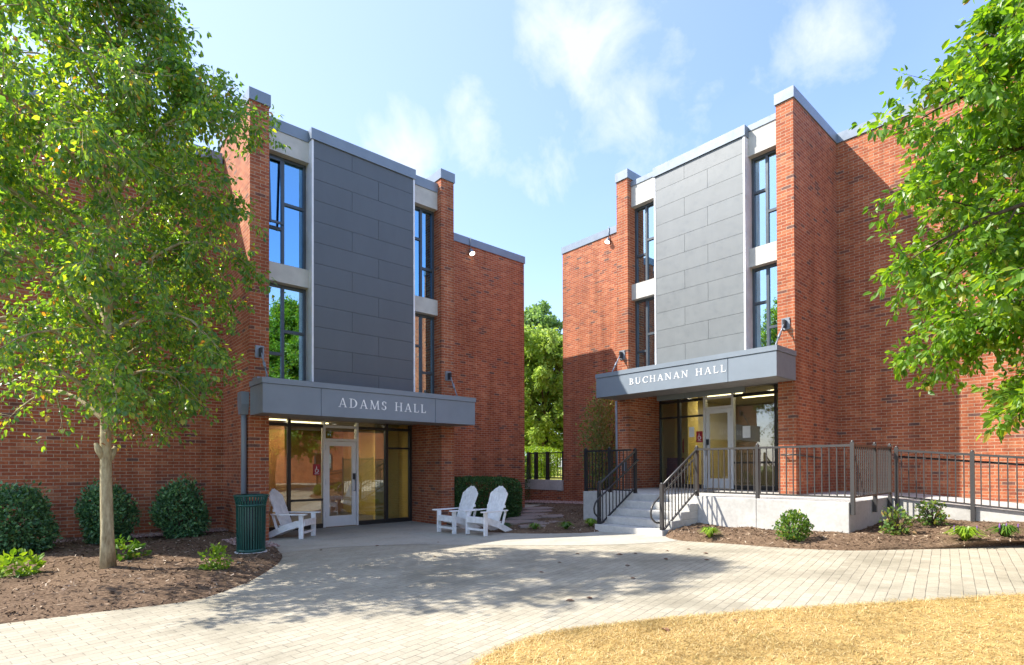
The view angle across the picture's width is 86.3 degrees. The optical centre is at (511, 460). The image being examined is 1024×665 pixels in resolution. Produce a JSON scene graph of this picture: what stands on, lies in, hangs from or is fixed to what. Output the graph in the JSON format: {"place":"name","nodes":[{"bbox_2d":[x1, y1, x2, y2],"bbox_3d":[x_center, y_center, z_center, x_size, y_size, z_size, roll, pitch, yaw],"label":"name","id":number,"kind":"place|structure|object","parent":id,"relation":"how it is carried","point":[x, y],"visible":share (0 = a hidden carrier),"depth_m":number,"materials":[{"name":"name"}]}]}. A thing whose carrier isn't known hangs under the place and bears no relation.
{"place":"outdoors","nodes":[
{"label":"outdoors","id":0,"kind":"place"},
{"bbox_2d":[268,521,675,552],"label":"concrete walk","id":1,"kind":"structure","parent":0,"point":[406,532],"depth_m":11.11,"materials":[{"name":"grey concrete"}]},
{"bbox_2d":[269,488,320,538],"bbox_3d":[-4.703,1.103,11.597,1.035,1.036,0.770,0,-1,6],"label":"garden chair","id":2,"kind":"object","parent":1,"relation":"on","point":[281,511],"visible":0.98,"depth_m":11.47,"materials":[{"name":"white wood"}]},
{"bbox_2d":[432,486,480,533],"bbox_3d":[-1.197,1.095,12.468,1.035,1.036,0.770,0,-1,-44],"label":"garden chair","id":3,"kind":"object","parent":1,"relation":"on","point":[469,497],"visible":0.94,"depth_m":12.47,"materials":[{"name":"white wood"}]},
{"bbox_2d":[460,486,511,535],"bbox_3d":[-0.508,1.076,11.988,0.770,1.036,1.035,-1,-1,43],"label":"garden chair","id":4,"kind":"object","parent":1,"relation":"on","point":[491,517],"visible":0.98,"depth_m":11.97,"materials":[{"name":"white wood"}]},
{"bbox_2d":[0,0,1020,466],"label":"sky","id":5,"kind":"structure","parent":0,"point":[534,108],"materials":[{"name":"blue"}]},
{"bbox_2d":[0,502,1023,664],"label":"brick paving","id":6,"kind":"structure","parent":0,"point":[411,604],"depth_m":5.86,"materials":[{"name":"beige brick"}]},
{"bbox_2d":[0,528,282,623],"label":"mulch bed","id":7,"kind":"object","parent":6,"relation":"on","point":[71,578],"visible":0.67,"depth_m":6.93,"materials":[{"name":"brown wood"}]},
{"bbox_2d":[0,547,46,577],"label":"leafy plant","id":8,"kind":"object","parent":7,"relation":"on","point":[6,559],"visible":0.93,"depth_m":7.10,"materials":[{"name":"green plant"}]},
{"bbox_2d":[0,479,63,555],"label":"evergreen shrub","id":9,"kind":"object","parent":7,"relation":"on","point":[32,505],"visible":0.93,"depth_m":8.83,"materials":[{"name":"green plant"}]},
{"bbox_2d":[73,477,142,544],"bbox_3d":[-7.449,0.949,10.142,1.079,1.284,1.198,0,-1,-41],"label":"evergreen shrub","id":10,"kind":"object","parent":7,"relation":"on","point":[88,512],"visible":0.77,"depth_m":9.96,"materials":[{"name":"green plant"}]},
{"bbox_2d":[115,534,151,560],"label":"leafy plant","id":11,"kind":"object","parent":7,"relation":"on","point":[134,546],"visible":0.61,"depth_m":8.18,"materials":[{"name":"green plant"}]},
{"bbox_2d":[0,0,290,568],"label":"broadleaf tree","id":12,"kind":"object","parent":7,"relation":"on","point":[130,96],"visible":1,"depth_m":7.36,"materials":[{"name":"green plant"}]},
{"bbox_2d":[53,528,279,547],"bbox_3d":[-7.087,1.505,9.397,4.867,0.075,3.744,0,-1,-41],"label":"gravel strip","id":13,"kind":"object","parent":7,"relation":"on","point":[231,541],"visible":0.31,"depth_m":10.91,"materials":[{"name":"stone"}]},
{"bbox_2d":[147,473,211,538],"bbox_3d":[-6.784,0.918,11.134,1.182,1.372,1.132,0,-1,-41],"label":"evergreen shrub","id":14,"kind":"object","parent":7,"relation":"on","point":[171,519],"visible":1,"depth_m":10.93,"materials":[{"name":"green plant"}]},
{"bbox_2d":[197,542,233,570],"bbox_3d":[-4.105,1.347,7.575,0.421,0.443,0.416,0,-1,20],"label":"leafy plant","id":15,"kind":"object","parent":7,"relation":"on","point":[216,551],"visible":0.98,"depth_m":7.54,"materials":[{"name":"green plant"}]},
{"bbox_2d":[233,494,268,553],"bbox_3d":[-4.316,1.083,9.033,0.541,1.055,0.541,0,-1,-41],"label":"litter bin","id":16,"kind":"object","parent":7,"relation":"on","point":[250,526],"visible":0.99,"depth_m":8.86,"materials":[{"name":"green metal"}]},
{"bbox_2d":[525,458,531,499],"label":"clipped hedge","id":17,"kind":"object","parent":6,"relation":"on","point":[526,480],"visible":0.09,"depth_m":21.47,"materials":[{"name":"green plant"}]},
{"bbox_2d":[525,500,582,503],"bbox_3d":[2.397,1.459,19.030,0.871,0.299,7.446,0,-1,-41],"label":"gravel strip","id":18,"kind":"object","parent":6,"relation":"on","point":[554,501],"visible":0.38,"depth_m":19.81,"materials":[{"name":"stone"}]},
{"bbox_2d":[447,503,604,533],"bbox_3d":[1.363,1.496,15.391,7.218,0.290,6.480,0,-1,-41],"label":"mulch bed","id":19,"kind":"object","parent":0,"point":[572,513],"visible":0.3,"depth_m":12.92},
{"bbox_2d":[454,475,522,518],"bbox_3d":[-0.835,1.030,14.907,2.070,1.269,1.734,0,-1,-41],"label":"clipped hedge","id":20,"kind":"object","parent":19,"relation":"on","point":[513,503],"visible":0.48,"depth_m":14.50,"materials":[{"name":"green plant"}]},
{"bbox_2d":[500,520,537,524],"bbox_3d":[0.105,1.552,13.687,1.122,0.075,0.751,0,-1,-41],"label":"flagstone","id":21,"kind":"object","parent":19,"relation":"on","point":[514,522],"visible":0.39,"depth_m":13.61,"materials":[{"name":"grey stone"}]},
{"bbox_2d":[506,516,541,519],"bbox_3d":[0.369,1.551,14.613,1.156,0.075,0.795,0,-1,-41],"label":"flagstone","id":22,"kind":"object","parent":19,"relation":"on","point":[524,518],"visible":0.56,"depth_m":14.37,"materials":[{"name":"grey stone"}]},
{"bbox_2d":[516,513,546,515],"bbox_3d":[0.689,1.542,15.369,1.116,0.078,0.850,0,-1,-41],"label":"flagstone","id":23,"kind":"object","parent":19,"relation":"on","point":[531,514],"visible":0.39,"depth_m":15.28,"materials":[{"name":"grey stone"}]},
{"bbox_2d":[518,524,546,527],"bbox_3d":[0.512,1.530,12.690,0.730,0.068,0.536,0,-1,-16],"label":"flagstone","id":24,"kind":"object","parent":19,"relation":"on","point":[523,526],"visible":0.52,"depth_m":12.59,"materials":[{"name":"grey stone"}]},
{"bbox_2d":[528,523,541,528],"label":"grass tuft","id":25,"kind":"object","parent":19,"relation":"on","point":[535,526],"visible":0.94,"depth_m":11.99,"materials":[{"name":"green plant"}]},
{"bbox_2d":[520,510,551,512],"bbox_3d":[0.775,1.551,16.550,1.238,0.075,0.776,0,-1,-41],"label":"flagstone","id":26,"kind":"object","parent":19,"relation":"on","point":[530,511],"visible":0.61,"depth_m":16.29,"materials":[{"name":"grey stone"}]},
{"bbox_2d":[521,507,552,510],"bbox_3d":[0.783,1.558,17.648,1.053,0.078,0.909,0,-1,-41],"label":"flagstone","id":27,"kind":"object","parent":19,"relation":"on","point":[534,508],"visible":0.61,"depth_m":17.37,"materials":[{"name":"grey stone"}]},
{"bbox_2d":[534,521,562,524],"bbox_3d":[0.842,1.518,13.167,0.905,0.071,0.645,0,-1,-41],"label":"flagstone","id":28,"kind":"object","parent":19,"relation":"on","point":[541,522],"visible":0.3,"depth_m":13.12,"materials":[{"name":"grey stone"}]},
{"bbox_2d":[541,514,563,517],"bbox_3d":[1.094,1.520,14.787,0.604,0.073,0.851,0,-1,11],"label":"flagstone","id":29,"kind":"object","parent":19,"relation":"on","point":[553,515],"visible":0.61,"depth_m":14.52,"materials":[{"name":"grey stone"}]},
{"bbox_2d":[555,521,573,528],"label":"grass tuft","id":30,"kind":"object","parent":19,"relation":"on","point":[566,525],"visible":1,"depth_m":11.93,"materials":[{"name":"green plant"}]},
{"bbox_2d":[585,518,596,526],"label":"grass tuft","id":31,"kind":"object","parent":19,"relation":"on","point":[590,521],"visible":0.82,"depth_m":12.17,"materials":[{"name":"green plant"}]},
{"bbox_2d":[573,369,617,490],"bbox_3d":[2.787,-0.601,16.780,1.503,4.408,1.495,0,-1,-41],"label":"tall shrub","id":32,"kind":"object","parent":19,"relation":"on","point":[599,428],"visible":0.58,"depth_m":16.64,"materials":[{"name":"green plant"}]},
{"bbox_2d":[532,470,561,479],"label":"terrace lawn","id":33,"kind":"structure","parent":0,"point":[555,476],"depth_m":25.22,"materials":[{"name":"green plant"}]},
{"bbox_2d":[524,323,562,457],"bbox_3d":[2.038,-3.578,33.304,8.350,9.196,8.391,0,-1,-41],"label":"broadleaf tree","id":34,"kind":"object","parent":33,"relation":"on","point":[543,359],"visible":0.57,"depth_m":31.59,"materials":[{"name":"green plant"}]},
{"bbox_2d":[524,299,562,457],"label":"broadleaf tree","id":35,"kind":"object","parent":33,"relation":"on","point":[536,315],"visible":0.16,"depth_m":41.82,"materials":[{"name":"green plant"}]},
{"bbox_2d":[525,445,561,478],"bbox_3d":[0.332,0.108,25.833,3.394,1.616,4.060,0,-1,-41],"label":"clipped hedge","id":36,"kind":"object","parent":33,"relation":"on","point":[532,449],"visible":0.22,"depth_m":24.84,"materials":[{"name":"green plant"}]},
{"bbox_2d":[461,591,1023,664],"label":"straw lawn","id":37,"kind":"structure","parent":0,"point":[991,642],"depth_m":4.18,"materials":[{"name":"plant"}]},
{"bbox_2d":[848,0,1023,443],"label":"broadleaf tree","id":38,"kind":"object","parent":37,"relation":"on","point":[994,234],"visible":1,"depth_m":5.71,"materials":[{"name":"green plant"}]},
{"bbox_2d":[666,518,1023,550],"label":"mulch bed","id":39,"kind":"object","parent":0,"point":[924,537],"visible":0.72,"depth_m":8.68,"materials":[{"name":"brown wood"}]},
{"bbox_2d":[699,527,719,537],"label":"grass tuft","id":40,"kind":"object","parent":39,"relation":"on","point":[709,532],"visible":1,"depth_m":9.43,"materials":[{"name":"green plant"}]},
{"bbox_2d":[771,509,814,540],"bbox_3d":[4.512,1.031,8.737,0.554,0.555,0.587,0,-1,-3],"label":"round shrub","id":41,"kind":"object","parent":39,"relation":"on","point":[801,527],"visible":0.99,"depth_m":8.64,"materials":[{"name":"green plant"}]},
{"bbox_2d":[878,503,916,534],"bbox_3d":[6.193,0.960,8.784,0.512,0.573,0.533,-1,-1,36],"label":"leafy plant","id":42,"kind":"object","parent":39,"relation":"on","point":[895,527],"visible":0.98,"depth_m":8.73,"materials":[{"name":"green plant"}]},
{"bbox_2d":[914,500,949,525],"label":"leafy plant","id":43,"kind":"object","parent":39,"relation":"on","point":[927,519],"visible":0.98,"depth_m":9.44,"materials":[{"name":"green plant"}]},
{"bbox_2d":[941,525,988,540],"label":"grass tuft","id":44,"kind":"object","parent":39,"relation":"on","point":[965,533],"visible":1,"depth_m":7.83,"materials":[{"name":"green plant"}]},
{"bbox_2d":[985,523,1023,536],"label":"grass tuft","id":45,"kind":"object","parent":39,"relation":"on","point":[1006,530],"visible":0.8,"depth_m":7.87,"materials":[{"name":"green plant"}]},
{"bbox_3d":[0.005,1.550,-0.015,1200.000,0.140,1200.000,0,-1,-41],"label":"ground","id":46,"kind":"structure","parent":0,"visible":0},
{"bbox_2d":[0,83,524,540],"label":"brick hall","id":47,"kind":"structure","parent":46,"relation":"on","point":[379,345],"depth_m":12.32,"materials":[{"name":"brick"}]},
{"bbox_2d":[269,153,305,268],"bbox_3d":[-4.830,-5.311,11.679,0.874,2.340,0.252,0,-1,-41],"label":"window","id":48,"kind":"structure","parent":47,"relation":"in","point":[287,178],"depth_m":11.77,"materials":[{"name":"blue glass"}]},
{"bbox_2d":[269,282,305,380],"bbox_3d":[-4.875,-2.536,11.713,0.874,2.430,0.090,0,-1,-41],"label":"window","id":49,"kind":"structure","parent":47,"relation":"in","point":[287,316],"depth_m":11.75,"materials":[{"name":"clear glass"}]},
{"bbox_2d":[326,441,355,526],"bbox_3d":[-4.266,0.571,13.624,0.816,2.102,0.138,0,-1,-41],"label":"door","id":50,"kind":"structure","parent":47,"relation":"in","point":[339,520],"depth_m":13.68,"materials":[{"name":"metal"}]},
{"bbox_2d":[415,206,433,299],"bbox_3d":[-2.347,-5.298,13.976,0.774,2.340,0.090,0,-1,-41],"label":"window","id":51,"kind":"structure","parent":47,"relation":"in","point":[424,219],"depth_m":14.05,"materials":[{"name":"blue glass"}]},
{"bbox_2d":[415,313,433,393],"bbox_3d":[-2.337,-2.523,13.949,0.774,2.430,0.090,0,-1,-41],"label":"window","id":52,"kind":"structure","parent":47,"relation":"in","point":[424,324],"depth_m":14.02,"materials":[{"name":"clear glass"}]},
{"bbox_2d":[525,479,563,500],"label":"garden wall","id":53,"kind":"structure","parent":46,"relation":"on","point":[544,489],"depth_m":20.88,"materials":[{"name":"brick"}]},
{"bbox_2d":[527,451,563,479],"bbox_3d":[1.306,0.188,21.066,0.120,1.080,2.040,0,-1,-41],"label":"metal fence","id":54,"kind":"object","parent":53,"relation":"on","point":[547,465],"visible":0.96,"depth_m":21.00,"materials":[{"name":"black metal"}]},
{"bbox_2d":[561,72,1023,503],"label":"brick hall","id":55,"kind":"structure","parent":46,"relation":"on","point":[715,289],"depth_m":12.91,"materials":[{"name":"brick"}]},
{"bbox_2d":[635,201,653,283],"bbox_3d":[3.714,-5.901,14.822,0.090,2.140,0.844,0,-1,-41],"label":"window","id":56,"kind":"structure","parent":55,"relation":"in","point":[644,215],"depth_m":14.92,"materials":[{"name":"clear glass"}]},
{"bbox_2d":[635,296,654,367],"bbox_3d":[3.723,-3.226,14.796,0.090,2.370,0.844,0,-1,-41],"label":"window","id":57,"kind":"structure","parent":55,"relation":"in","point":[644,308],"depth_m":14.89,"materials":[{"name":"clear glass"}]},
{"bbox_2d":[706,408,731,488],"bbox_3d":[5.452,-0.326,14.424,0.138,2.102,0.736,0,-1,-41],"label":"door","id":58,"kind":"structure","parent":55,"relation":"in","point":[724,410],"depth_m":14.53,"materials":[{"name":"metal"}]},
{"bbox_2d":[751,149,776,247],"bbox_3d":[5.821,-5.931,12.431,0.090,2.140,0.694,0,-1,-41],"label":"window","id":59,"kind":"structure","parent":55,"relation":"in","point":[763,167],"depth_m":12.48,"materials":[{"name":"clear glass"}]},
{"bbox_2d":[752,262,777,347],"bbox_3d":[5.831,-3.256,12.406,0.090,2.370,0.694,0,-1,-41],"label":"window","id":60,"kind":"structure","parent":55,"relation":"in","point":[764,278],"depth_m":12.46,"materials":[{"name":"clear glass"}]},
{"bbox_2d":[583,487,1023,535],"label":"concrete porch","id":61,"kind":"object","parent":46,"relation":"on","point":[630,514],"visible":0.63,"depth_m":10.60,"materials":[{"name":"grey concrete"}]},
{"bbox_2d":[584,447,630,491],"bbox_3d":[2.275,0.208,13.085,0.070,1.080,1.385,0,-1,-41],"label":"metal railing","id":62,"kind":"object","parent":61,"relation":"on","point":[610,459],"visible":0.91,"depth_m":13.18,"materials":[{"name":"black metal"}]},
{"bbox_2d":[593,448,638,523],"bbox_3d":[2.263,0.554,11.945,1.588,1.705,0.126,0,-1,-41],"label":"stair railing","id":63,"kind":"object","parent":61,"relation":"on","point":[633,466],"visible":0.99,"depth_m":12.01,"materials":[{"name":"black metal"}]},
{"bbox_2d":[650,447,698,529],"bbox_3d":[3.240,0.540,10.836,1.588,1.705,0.126,0,-1,-41],"label":"stair railing","id":64,"kind":"object","parent":61,"relation":"on","point":[662,491],"visible":1,"depth_m":10.84,"materials":[{"name":"metal"}]},
{"bbox_2d":[695,440,855,514],"bbox_3d":[4.777,0.292,10.246,0.060,1.260,2.920,0,-1,-41],"label":"metal railing","id":65,"kind":"object","parent":61,"relation":"on","point":[757,493],"visible":1,"depth_m":10.06,"materials":[{"name":"grey metal"}]},
{"bbox_2d":[855,442,891,511],"bbox_3d":[6.559,0.312,9.911,2.110,1.320,0.060,0,-1,-41],"label":"metal railing","id":66,"kind":"object","parent":61,"relation":"on","point":[861,485],"visible":1,"depth_m":9.94,"materials":[{"name":"grey metal"}]},
{"bbox_2d":[894,446,1023,521],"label":"metal railing","id":67,"kind":"object","parent":61,"relation":"on","point":[972,461],"visible":0.96,"depth_m":9.71,"materials":[{"name":"grey metal"}]}
]}

